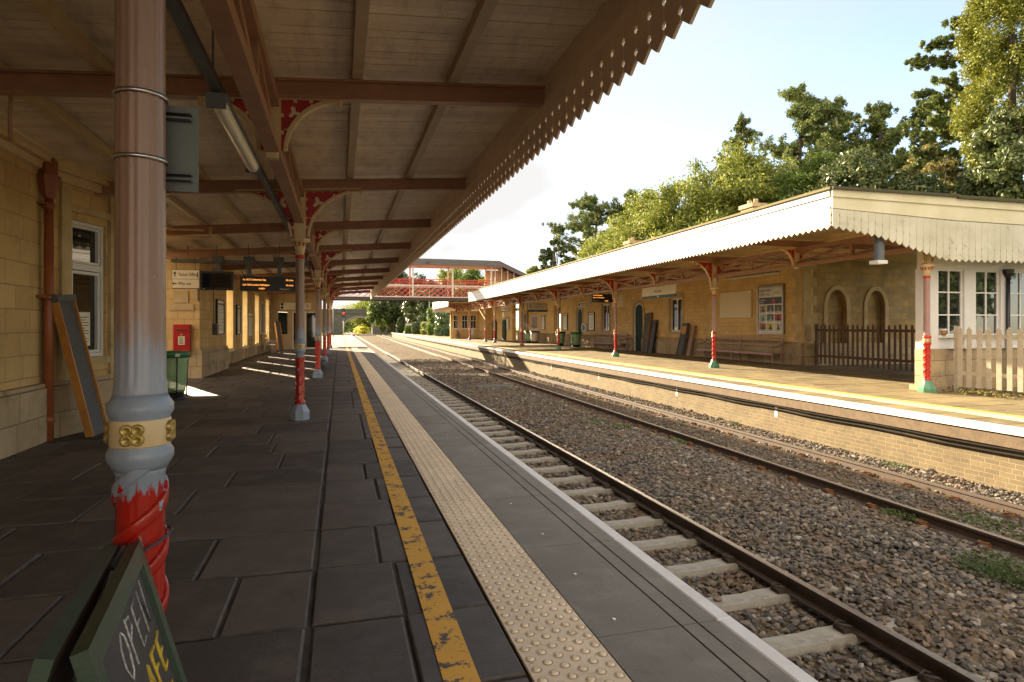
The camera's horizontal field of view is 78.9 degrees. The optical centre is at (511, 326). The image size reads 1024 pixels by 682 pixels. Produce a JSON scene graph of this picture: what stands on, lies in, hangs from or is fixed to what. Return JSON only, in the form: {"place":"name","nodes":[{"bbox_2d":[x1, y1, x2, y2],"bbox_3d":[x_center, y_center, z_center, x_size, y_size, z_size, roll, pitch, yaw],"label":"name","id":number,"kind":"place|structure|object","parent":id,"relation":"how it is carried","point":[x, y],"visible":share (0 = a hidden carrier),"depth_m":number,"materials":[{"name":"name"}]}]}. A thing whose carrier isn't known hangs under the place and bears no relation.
{"place":"outdoors","nodes":[
{"label":"outdoors","id":0,"kind":"place"},
{"bbox_2d":[0,335,817,681],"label":"platform","id":1,"kind":"structure","parent":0,"point":[432,539],"depth_m":4.12,"materials":[{"name":"concrete"}]},
{"bbox_2d":[51,294,106,437],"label":"boarding ramp","id":2,"kind":"structure","parent":1,"relation":"on","point":[70,330],"depth_m":8.46,"materials":[{"name":"grey metal"}]},
{"bbox_2d":[27,540,186,681],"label":"cafe board","id":3,"kind":"object","parent":1,"relation":"on","point":[116,629],"visible":1,"depth_m":1.51,"materials":[{"name":"green wood"}]},
{"bbox_2d":[103,0,175,612],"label":"iron column","id":4,"kind":"structure","parent":1,"relation":"on","point":[139,430],"depth_m":1.86,"materials":[{"name":"metal"}]},
{"bbox_2d":[112,86,198,192],"bbox_3d":[-1.127,-0.575,1.953,0.149,0.275,0.232,0,0,22],"label":"sign plate","id":5,"kind":"object","parent":4,"relation":"attached to","point":[181,160],"visible":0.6,"depth_m":2.02,"materials":[{"name":"grey metal"}]},
{"bbox_2d":[0,120,321,459],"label":"station building","id":6,"kind":"structure","parent":1,"relation":"on","point":[56,228],"depth_m":8.58,"materials":[{"name":"stone"}]},
{"bbox_2d":[72,220,102,356],"bbox_3d":[-6.312,-0.535,9.190,0.095,1.970,0.706,0,0,2],"label":"window","id":7,"kind":"structure","parent":6,"relation":"in","point":[87,239],"depth_m":9.33,"materials":[{"name":"white paint"}]},
{"bbox_2d":[173,324,190,352],"bbox_3d":[-9.557,0.410,18.024,0.450,0.940,0.158,0,0,-15],"label":"letter box","id":8,"kind":"object","parent":6,"relation":"attached to","point":[181,337],"visible":0.96,"depth_m":17.97,"materials":[{"name":"red metal"}]},
{"bbox_2d":[215,299,224,334],"bbox_3d":[-9.924,-0.310,21.169,0.070,1.200,1.300,0,0,-15],"label":"notice board","id":9,"kind":"object","parent":6,"relation":"attached to","point":[220,312],"visible":0.91,"depth_m":21.16,"materials":[{"name":"paper"}]},
{"bbox_2d":[227,291,234,351],"bbox_3d":[-11.468,-0.370,24.736,0.540,2.760,1.840,0,0,-15],"label":"window","id":10,"kind":"structure","parent":6,"relation":"in","point":[229,293],"depth_m":25.52,"materials":[{"name":"glass"}]},
{"bbox_2d":[240,291,248,348],"bbox_3d":[-12.576,-0.370,28.736,0.540,2.760,1.740,0,0,-15],"label":"window","id":11,"kind":"structure","parent":6,"relation":"in","point":[243,294],"depth_m":29.47,"materials":[{"name":"white paint"}]},
{"bbox_2d":[253,292,259,345],"bbox_3d":[-13.737,-0.370,32.928,0.540,2.760,1.840,0,0,-15],"label":"window","id":12,"kind":"structure","parent":6,"relation":"in","point":[255,296],"depth_m":33.70,"materials":[{"name":"white paint"}]},
{"bbox_2d":[264,297,269,343],"bbox_3d":[-15.045,-0.370,37.650,0.540,2.760,2.040,0,0,-15],"label":"window","id":13,"kind":"structure","parent":6,"relation":"in","point":[266,300],"depth_m":38.53,"materials":[{"name":"white paint"}]},
{"bbox_2d":[292,311,314,348],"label":"door","id":14,"kind":"structure","parent":6,"relation":"in","point":[309,316],"depth_m":41.26,"materials":[{"name":"white paint"}]},
{"bbox_2d":[0,0,714,300],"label":"platform canopy","id":15,"kind":"object","parent":6,"relation":"attached to","point":[424,125],"visible":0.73,"depth_m":6.32,"materials":[{"name":"wood"}]},
{"bbox_2d":[4,92,17,141],"bbox_3d":[-4.352,-1.830,5.410,0.070,0.441,0.070,0,0,-15],"label":"hanger rod","id":16,"kind":"object","parent":15,"relation":"hanging from","point":[10,115],"visible":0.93,"depth_m":5.39,"materials":[{"name":"brown paint"}]},
{"bbox_2d":[172,258,200,288],"bbox_3d":[-8.340,-1.367,15.949,0.672,0.801,0.109,0,0,-7],"label":"direction sign","id":17,"kind":"object","parent":15,"relation":"hanging from","point":[185,279],"visible":1,"depth_m":15.90,"materials":[{"name":"grey metal"}]},
{"bbox_2d":[166,227,211,238],"bbox_3d":[-7.269,-1.993,13.085,1.773,0.273,0.070,0,0,-15],"label":"conduit","id":18,"kind":"object","parent":15,"relation":"attached to","point":[188,237],"visible":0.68,"depth_m":13.18,"materials":[{"name":"metal"}]},
{"bbox_2d":[171,243,311,265],"bbox_3d":[-7.332,-2.035,17.015,3.550,0.649,0.330,0,0,-15],"label":"hanging rail","id":19,"kind":"object","parent":15,"relation":"hanging from","point":[248,259],"visible":0.92,"depth_m":16.89,"materials":[{"name":"brown metal"}]},
{"bbox_2d":[200,263,233,290],"bbox_3d":[-7.918,-1.340,16.750,0.800,0.740,0.288,0,0,-15],"label":"monitor","id":20,"kind":"object","parent":19,"relation":"hanging from","point":[218,278],"visible":0.97,"depth_m":16.63,"materials":[{"name":"black plastic"}]},
{"bbox_2d":[240,264,295,291],"bbox_3d":[-6.673,-1.335,17.087,1.420,0.750,0.304,0,0,-15],"label":"departure board","id":21,"kind":"object","parent":19,"relation":"hanging from","point":[279,282],"visible":1,"depth_m":16.95,"materials":[{"name":"black plastic"}]},
{"bbox_2d":[165,0,320,290],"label":"cable trunking","id":22,"kind":"object","parent":15,"relation":"hanging from","point":[177,11],"visible":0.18,"depth_m":3.90,"materials":[{"name":"grey metal"}]},
{"bbox_2d":[206,91,259,172],"bbox_3d":[-2.344,-1.595,5.317,0.140,0.110,1.940,0,0,-15],"label":"tube light","id":23,"kind":"object","parent":22,"relation":"attached to","point":[219,104],"visible":1,"depth_m":4.92,"materials":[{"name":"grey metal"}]},
{"bbox_2d":[166,351,189,400],"bbox_3d":[-7.003,1.010,12.847,0.634,1.000,0.634,0,0,-15],"label":"litter bin","id":24,"kind":"object","parent":1,"relation":"on","point":[177,363],"visible":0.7,"depth_m":12.66,"materials":[{"name":"green"}]},
{"bbox_2d":[274,321,283,350],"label":"boarding ramp","id":25,"kind":"structure","parent":1,"relation":"on","point":[279,339],"depth_m":38.67,"materials":[{"name":"orange paint"}]},
{"bbox_2d":[235,188,361,420],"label":"iron column","id":26,"kind":"structure","parent":1,"relation":"on","point":[299,232],"depth_m":10.04,"materials":[{"name":"metal"}]},
{"bbox_2d":[283,249,351,377],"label":"iron column","id":27,"kind":"structure","parent":1,"relation":"on","point":[317,280],"depth_m":18.29,"materials":[{"name":"metal"}]},
{"bbox_2d":[304,273,347,361],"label":"iron column","id":28,"kind":"structure","parent":1,"relation":"on","point":[324,290],"depth_m":26.52,"materials":[{"name":"metal"}]},
{"bbox_2d":[310,286,345,353],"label":"iron column","id":29,"kind":"structure","parent":1,"relation":"on","point":[328,301],"depth_m":34.76,"materials":[{"name":"metal"}]},
{"bbox_2d":[322,0,1023,327],"label":"sky","id":30,"kind":"structure","parent":0,"point":[679,106],"materials":[{"name":"white"}]},
{"bbox_2d":[344,332,1023,681],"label":"track bed","id":31,"kind":"object","parent":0,"point":[400,351],"visible":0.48,"depth_m":8.64,"materials":[{"name":"gravel"}]},
{"bbox_2d":[348,295,370,328],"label":"broadleaf tree","id":32,"kind":"object","parent":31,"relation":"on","point":[361,304],"visible":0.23,"depth_m":211.34,"materials":[{"name":"green plant"}]},
{"bbox_2d":[365,295,397,332],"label":"broadleaf tree","id":33,"kind":"object","parent":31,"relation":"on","point":[371,312],"visible":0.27,"depth_m":157.88,"materials":[{"name":"green plant"}]},
{"bbox_2d":[508,445,549,454],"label":"sleeper","id":34,"kind":"object","parent":31,"relation":"on","point":[542,449],"visible":0.18,"depth_m":12.81,"materials":[{"name":"concrete"}]},
{"bbox_2d":[519,453,577,463],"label":"sleeper","id":35,"kind":"object","parent":31,"relation":"on","point":[555,457],"visible":0.27,"depth_m":12.04,"materials":[{"name":"concrete"}]},
{"bbox_2d":[531,462,597,472],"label":"sleeper","id":36,"kind":"object","parent":31,"relation":"on","point":[569,466],"visible":0.23,"depth_m":11.28,"materials":[{"name":"concrete"}]},
{"bbox_2d":[546,471,617,484],"bbox_3d":[0.666,2.620,10.457,2.520,0.274,0.260,0,0,-15],"label":"sleeper","id":37,"kind":"object","parent":31,"relation":"on","point":[585,477],"visible":0.23,"depth_m":10.51,"materials":[{"name":"concrete"}]},
{"bbox_2d":[562,483,641,495],"bbox_3d":[0.879,2.620,9.686,2.520,0.274,0.260,0,0,-15],"label":"sleeper","id":38,"kind":"object","parent":31,"relation":"on","point":[604,488],"visible":0.19,"depth_m":9.74,"materials":[{"name":"concrete"}]},
{"bbox_2d":[581,496,669,511],"bbox_3d":[1.093,2.620,8.915,2.520,0.274,0.260,0,0,-15],"label":"sleeper","id":39,"kind":"object","parent":31,"relation":"on","point":[626,503],"visible":0.24,"depth_m":8.95,"materials":[{"name":"concrete"}]},
{"bbox_2d":[603,511,696,529],"bbox_3d":[1.306,2.620,8.144,2.520,0.274,0.260,0,0,-15],"label":"sleeper","id":40,"kind":"object","parent":31,"relation":"on","point":[654,519],"visible":0.27,"depth_m":8.20,"materials":[{"name":"concrete"}]},
{"bbox_2d":[350,332,985,681],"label":"rail","id":41,"kind":"object","parent":31,"relation":"on","point":[912,655],"visible":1,"depth_m":6.08,"materials":[{"name":"metal"}]},
{"bbox_2d":[631,530,737,550],"bbox_3d":[1.520,2.620,7.373,2.520,0.274,0.260,0,0,-15],"label":"sleeper","id":42,"kind":"object","parent":31,"relation":"on","point":[686,539],"visible":0.2,"depth_m":7.42,"materials":[{"name":"concrete"}]},
{"bbox_2d":[368,332,1023,558],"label":"rail","id":43,"kind":"object","parent":31,"relation":"on","point":[1012,547],"visible":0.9,"depth_m":9.69,"materials":[{"name":"metal"}]},
{"bbox_2d":[379,334,1023,518],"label":"rail","id":44,"kind":"object","parent":31,"relation":"on","point":[970,497],"visible":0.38,"depth_m":11.22,"materials":[{"name":"metal"}]},
{"bbox_2d":[386,358,1023,681],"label":"ballast","id":45,"kind":"structure","parent":31,"relation":"on","point":[941,639],"depth_m":8.06,"materials":[{"name":"gravel"}]},
{"bbox_2d":[952,549,1023,588],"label":"weed plant","id":46,"kind":"object","parent":45,"relation":"on","point":[997,570],"visible":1,"depth_m":6.29,"materials":[{"name":"green plant"}]},
{"bbox_2d":[667,553,779,579],"bbox_3d":[1.733,2.620,6.602,2.520,0.274,0.260,0,0,-15],"label":"sleeper","id":47,"kind":"object","parent":31,"relation":"on","point":[725,562],"visible":0.23,"depth_m":6.65,"materials":[{"name":"concrete"}]},
{"bbox_2d":[706,581,838,611],"bbox_3d":[1.947,2.620,5.831,2.520,0.274,0.260,0,0,-15],"label":"sleeper","id":48,"kind":"object","parent":31,"relation":"on","point":[773,594],"visible":0.23,"depth_m":5.89,"materials":[{"name":"concrete"}]},
{"bbox_2d":[761,617,909,657],"bbox_3d":[2.160,2.620,5.060,2.520,0.274,0.260,0,0,-15],"label":"sleeper","id":49,"kind":"object","parent":31,"relation":"on","point":[838,632],"visible":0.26,"depth_m":5.12,"materials":[{"name":"concrete"}]},
{"bbox_2d":[881,507,926,522],"bbox_3d":[5.225,2.509,8.285,0.440,0.130,0.592,0,0,3],"label":"weed plant","id":50,"kind":"object","parent":31,"relation":"on","point":[895,513],"visible":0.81,"depth_m":8.27,"materials":[{"name":"green plant"}]},
{"bbox_2d":[891,664,1006,681],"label":"sleeper","id":51,"kind":"object","parent":31,"relation":"on","point":[926,676],"visible":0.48,"depth_m":4.49,"materials":[{"name":"concrete"}]},
{"bbox_2d":[938,508,1023,538],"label":"weed plant","id":52,"kind":"object","parent":31,"relation":"on","point":[987,520],"visible":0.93,"depth_m":8.06,"materials":[{"name":"green plant"}]},
{"bbox_2d":[392,333,1023,492],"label":"platform","id":53,"kind":"structure","parent":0,"point":[886,414],"depth_m":14.59,"materials":[{"name":"concrete"}]},
{"bbox_2d":[433,312,449,335],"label":"bush","id":54,"kind":"object","parent":53,"relation":"on","point":[438,318],"visible":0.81,"depth_m":95.01,"materials":[{"name":"green plant"}]},
{"bbox_2d":[544,289,567,349],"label":"iron column","id":55,"kind":"structure","parent":53,"relation":"on","point":[557,294],"depth_m":39.56,"materials":[{"name":"metal"}]},
{"bbox_2d":[588,333,627,350],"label":"bench","id":56,"kind":"object","parent":53,"relation":"on","point":[609,342],"visible":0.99,"depth_m":41.27,"materials":[{"name":"paint"}]},
{"bbox_2d":[597,279,633,356],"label":"iron column","id":57,"kind":"structure","parent":53,"relation":"on","point":[614,285],"depth_m":31.05,"materials":[{"name":"metal"}]},
{"bbox_2d":[641,313,651,351],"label":"boarding ramp","id":58,"kind":"structure","parent":53,"relation":"on","point":[646,330],"depth_m":36.33,"materials":[{"name":"grey metal"}]},
{"bbox_2d":[647,320,657,352],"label":"boarding ramp","id":59,"kind":"structure","parent":53,"relation":"on","point":[652,336],"depth_m":35.58,"materials":[{"name":"grey metal"}]},
{"bbox_2d":[676,323,689,355],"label":"boarding ramp","id":60,"kind":"structure","parent":53,"relation":"on","point":[682,339],"depth_m":32.22,"materials":[{"name":"grey metal"}]},
{"bbox_2d":[450,199,916,365],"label":"station building","id":61,"kind":"structure","parent":53,"relation":"on","point":[851,293],"depth_m":26.87,"materials":[{"name":"stone"}]},
{"bbox_2d":[322,258,535,329],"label":"footbridge","id":62,"kind":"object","parent":61,"relation":"attached to","point":[496,271],"visible":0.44,"depth_m":57.03,"materials":[{"name":"metal"}]},
{"bbox_2d":[634,303,642,350],"bbox_3d":[7.786,0.030,37.935,0.120,2.940,1.300,0,0,-15],"label":"door","id":63,"kind":"structure","parent":61,"relation":"in","point":[638,311],"depth_m":38.10,"materials":[{"name":"green paint"}]},
{"bbox_2d":[671,298,681,331],"bbox_3d":[8.962,-0.610,33.590,0.070,1.818,1.298,0,0,-15],"label":"window","id":64,"kind":"structure","parent":61,"relation":"in","point":[676,304],"depth_m":33.74,"materials":[{"name":"glass"}]},
{"bbox_2d":[432,186,1023,312],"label":"platform canopy","id":65,"kind":"object","parent":61,"relation":"attached to","point":[829,224],"visible":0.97,"depth_m":16.22,"materials":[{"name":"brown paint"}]},
{"bbox_2d":[528,298,547,311],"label":"platform sign","id":66,"kind":"object","parent":65,"relation":"hanging from","point":[537,307],"visible":0.99,"depth_m":48.94,"materials":[{"name":"grey metal"}]},
{"bbox_2d":[590,288,612,302],"bbox_3d":[5.104,-1.870,35.451,1.260,1.000,0.255,0,0,-15],"label":"departure board","id":67,"kind":"object","parent":65,"relation":"hanging from","point":[608,297],"visible":1,"depth_m":35.33,"materials":[{"name":"black plastic"}]},
{"bbox_2d":[642,274,675,299],"bbox_3d":[6.978,-1.860,29.664,0.150,1.020,3.300,0,0,-15],"label":"name board","id":68,"kind":"object","parent":65,"relation":"hanging from","point":[664,291],"visible":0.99,"depth_m":29.51,"materials":[{"name":"brown paint"}]},
{"bbox_2d":[726,263,779,279],"bbox_3d":[9.370,-2.140,24.345,0.120,0.420,3.200,0,0,-15],"label":"tube light","id":69,"kind":"object","parent":65,"relation":"hanging from","point":[753,275],"visible":0.86,"depth_m":24.13,"materials":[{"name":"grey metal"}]},
{"bbox_2d":[869,236,887,264],"bbox_3d":[8.130,-1.860,13.793,0.285,0.960,0.240,0,0,-15],"label":"lamp","id":70,"kind":"object","parent":65,"relation":"hanging from","point":[879,250],"visible":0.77,"depth_m":13.72,"materials":[{"name":"metal"}]},
{"bbox_2d":[720,290,751,317],"bbox_3d":[10.161,-0.990,28.312,0.060,1.200,2.380,0,0,-15],"label":"blank board","id":71,"kind":"object","parent":61,"relation":"attached to","point":[736,304],"visible":1,"depth_m":28.18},
{"bbox_2d":[757,284,784,334],"bbox_3d":[10.768,-0.690,25.918,0.099,2.040,1.680,0,0,-15],"label":"notice board","id":72,"kind":"object","parent":61,"relation":"attached to","point":[770,309],"visible":1,"depth_m":25.83,"materials":[{"name":"multicoloured paper"}]},
{"bbox_2d":[690,261,737,367],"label":"iron column","id":73,"kind":"structure","parent":53,"relation":"on","point":[712,270],"depth_m":22.63,"materials":[{"name":"metal"}]},
{"bbox_2d":[696,336,783,363],"bbox_3d":[9.876,0.999,27.474,0.588,1.028,5.600,0,0,-15],"label":"bench","id":74,"kind":"object","parent":53,"relation":"on","point":[739,351],"visible":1,"depth_m":27.05,"materials":[{"name":"paint"}]},
{"bbox_2d":[815,324,914,371],"bbox_3d":[12.777,0.745,20.066,0.161,1.670,8.300,0,0,-15],"label":"picket fence","id":75,"kind":"object","parent":53,"relation":"on","point":[878,330],"visible":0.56,"depth_m":21.70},
{"bbox_2d":[918,250,935,392],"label":"iron column","id":76,"kind":"structure","parent":53,"relation":"on","point":[926,266],"depth_m":14.26,"materials":[{"name":"metal"}]},
{"bbox_2d":[909,251,1023,390],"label":"glazed screen","id":77,"kind":"object","parent":53,"relation":"on","point":[974,295],"visible":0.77,"depth_m":14.97,"materials":[{"name":"white paint"}]},
{"bbox_2d":[942,385,1023,398],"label":"fallen leaves","id":78,"kind":"object","parent":53,"relation":"on","point":[979,391],"visible":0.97,"depth_m":13.56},
{"bbox_2d":[954,326,1023,391],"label":"picket fence","id":79,"kind":"object","parent":53,"relation":"on","point":[979,374],"visible":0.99,"depth_m":13.65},
{"bbox_3d":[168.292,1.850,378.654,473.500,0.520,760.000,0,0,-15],"label":"grass field","id":80,"kind":"structure","parent":0,"visible":0},
{"bbox_2d":[536,226,569,271],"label":"broadleaf tree","id":81,"kind":"object","parent":80,"relation":"on","point":[543,258],"visible":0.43,"depth_m":87.62,"materials":[{"name":"green plant"}]},
{"bbox_2d":[541,192,624,264],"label":"pine tree","id":82,"kind":"object","parent":80,"relation":"on","point":[596,213],"visible":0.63,"depth_m":85.06,"materials":[{"name":"green plant"}]},
{"bbox_2d":[574,216,638,259],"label":"broadleaf tree","id":83,"kind":"object","parent":80,"relation":"on","point":[585,252],"visible":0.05,"depth_m":57.51,"materials":[{"name":"green plant"}]},
{"bbox_2d":[616,188,641,228],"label":"pine tree","id":84,"kind":"object","parent":80,"relation":"on","point":[630,191],"visible":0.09,"depth_m":82.84,"materials":[{"name":"green plant"}]},
{"bbox_2d":[592,179,711,254],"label":"broadleaf tree","id":85,"kind":"object","parent":80,"relation":"on","point":[639,203],"visible":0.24,"depth_m":50.56,"materials":[{"name":"green plant"}]},
{"bbox_2d":[634,138,780,239],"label":"broadleaf tree","id":86,"kind":"object","parent":80,"relation":"on","point":[695,191],"visible":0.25,"depth_m":46.43,"materials":[{"name":"green plant"}]},
{"bbox_2d":[711,111,767,176],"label":"pine tree","id":87,"kind":"object","parent":80,"relation":"on","point":[741,128],"visible":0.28,"depth_m":65.84,"materials":[{"name":"green plant"}]},
{"bbox_2d":[684,151,802,225],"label":"broadleaf tree","id":88,"kind":"object","parent":80,"relation":"on","point":[761,189],"visible":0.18,"depth_m":44.54,"materials":[{"name":"green plant"}]},
{"bbox_2d":[733,149,843,213],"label":"broadleaf tree","id":89,"kind":"object","parent":80,"relation":"on","point":[789,182],"visible":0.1,"depth_m":41.94,"materials":[{"name":"green plant"}]},
{"bbox_2d":[750,81,851,181],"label":"broadleaf tree","id":90,"kind":"object","parent":80,"relation":"on","point":[812,119],"visible":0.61,"depth_m":60.61,"materials":[{"name":"green plant"}]},
{"bbox_2d":[793,95,895,177],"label":"pine tree","id":91,"kind":"object","parent":80,"relation":"on","point":[854,138],"visible":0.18,"depth_m":62.07,"materials":[{"name":"green plant"}]},
{"bbox_2d":[781,144,927,199],"bbox_3d":[21.917,-4.917,40.416,9.947,13.469,9.684,0,0,-15],"label":"broadleaf tree","id":92,"kind":"object","parent":80,"relation":"on","point":[852,169],"visible":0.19,"depth_m":38.69,"materials":[{"name":"green plant"}]},
{"bbox_2d":[845,100,915,188],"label":"pine tree","id":93,"kind":"object","parent":80,"relation":"on","point":[878,116],"visible":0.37,"depth_m":59.46,"materials":[{"name":"green plant"}]},
{"bbox_2d":[877,167,950,192],"bbox_3d":[24.876,-4.254,39.958,8.646,12.141,8.400,0,0,41],"label":"broadleaf tree","id":94,"kind":"object","parent":80,"relation":"on","point":[930,185],"visible":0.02,"depth_m":38.85,"materials":[{"name":"green plant"}]},
{"bbox_2d":[876,98,968,184],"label":"pine tree","id":95,"kind":"object","parent":80,"relation":"on","point":[922,113],"visible":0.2,"depth_m":53.54,"materials":[{"name":"green plant"}]},
{"bbox_2d":[898,142,959,194],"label":"broadleaf tree","id":96,"kind":"object","parent":80,"relation":"on","point":[948,165],"visible":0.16,"depth_m":41.04,"materials":[{"name":"green plant"}]},
{"bbox_2d":[900,4,1023,195],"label":"pine tree","id":97,"kind":"object","parent":80,"relation":"on","point":[936,102],"visible":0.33,"depth_m":41.12,"materials":[{"name":"green plant"}]},
{"bbox_2d":[946,0,1023,169],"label":"golden conifer","id":98,"kind":"object","parent":80,"relation":"on","point":[980,52],"visible":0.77,"depth_m":34.86,"materials":[{"name":"green plant"}]},
{"bbox_2d":[954,105,1023,198],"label":"broadleaf tree","id":99,"kind":"object","parent":80,"relation":"on","point":[999,173],"visible":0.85,"depth_m":32.43,"materials":[{"name":"green plant"}]},
{"bbox_3d":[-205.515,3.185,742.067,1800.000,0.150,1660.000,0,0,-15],"label":"ground","id":100,"kind":"structure","parent":0,"visible":0},
{"bbox_2d":[278,309,442,334],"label":"road bridge","id":101,"kind":"structure","parent":100,"relation":"on","point":[350,315],"depth_m":192.81,"materials":[{"name":"stone"}]},
{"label":"cutting bank","id":102,"kind":"structure","parent":0,"visible":0},
{"bbox_2d":[369,272,408,332],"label":"broadleaf tree","id":103,"kind":"object","parent":102,"relation":"on","point":[380,307],"visible":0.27,"depth_m":151.95,"materials":[{"name":"green plant"}]},
{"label":"grass strip","id":104,"kind":"structure","parent":0,"visible":0},
{"bbox_2d":[388,272,426,324],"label":"broadleaf tree","id":105,"kind":"object","parent":104,"relation":"on","point":[396,307],"visible":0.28,"depth_m":147.55,"materials":[{"name":"green plant"}]},
{"bbox_2d":[399,284,433,325],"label":"broadleaf tree","id":106,"kind":"object","parent":104,"relation":"on","point":[411,314],"visible":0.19,"depth_m":133.67,"materials":[{"name":"green plant"}]},
{"bbox_2d":[414,280,453,326],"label":"broadleaf tree","id":107,"kind":"object","parent":104,"relation":"on","point":[423,306],"visible":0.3,"depth_m":126.01,"materials":[{"name":"green plant"}]},
{"bbox_2d":[436,269,471,293],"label":"broadleaf tree","id":108,"kind":"object","parent":104,"relation":"on","point":[442,274],"visible":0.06,"depth_m":148.89,"materials":[{"name":"green plant"}]},
{"bbox_2d":[449,269,484,310],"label":"broadleaf tree","id":109,"kind":"object","parent":104,"relation":"on","point":[471,274],"visible":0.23,"depth_m":141.40,"materials":[{"name":"green plant"}]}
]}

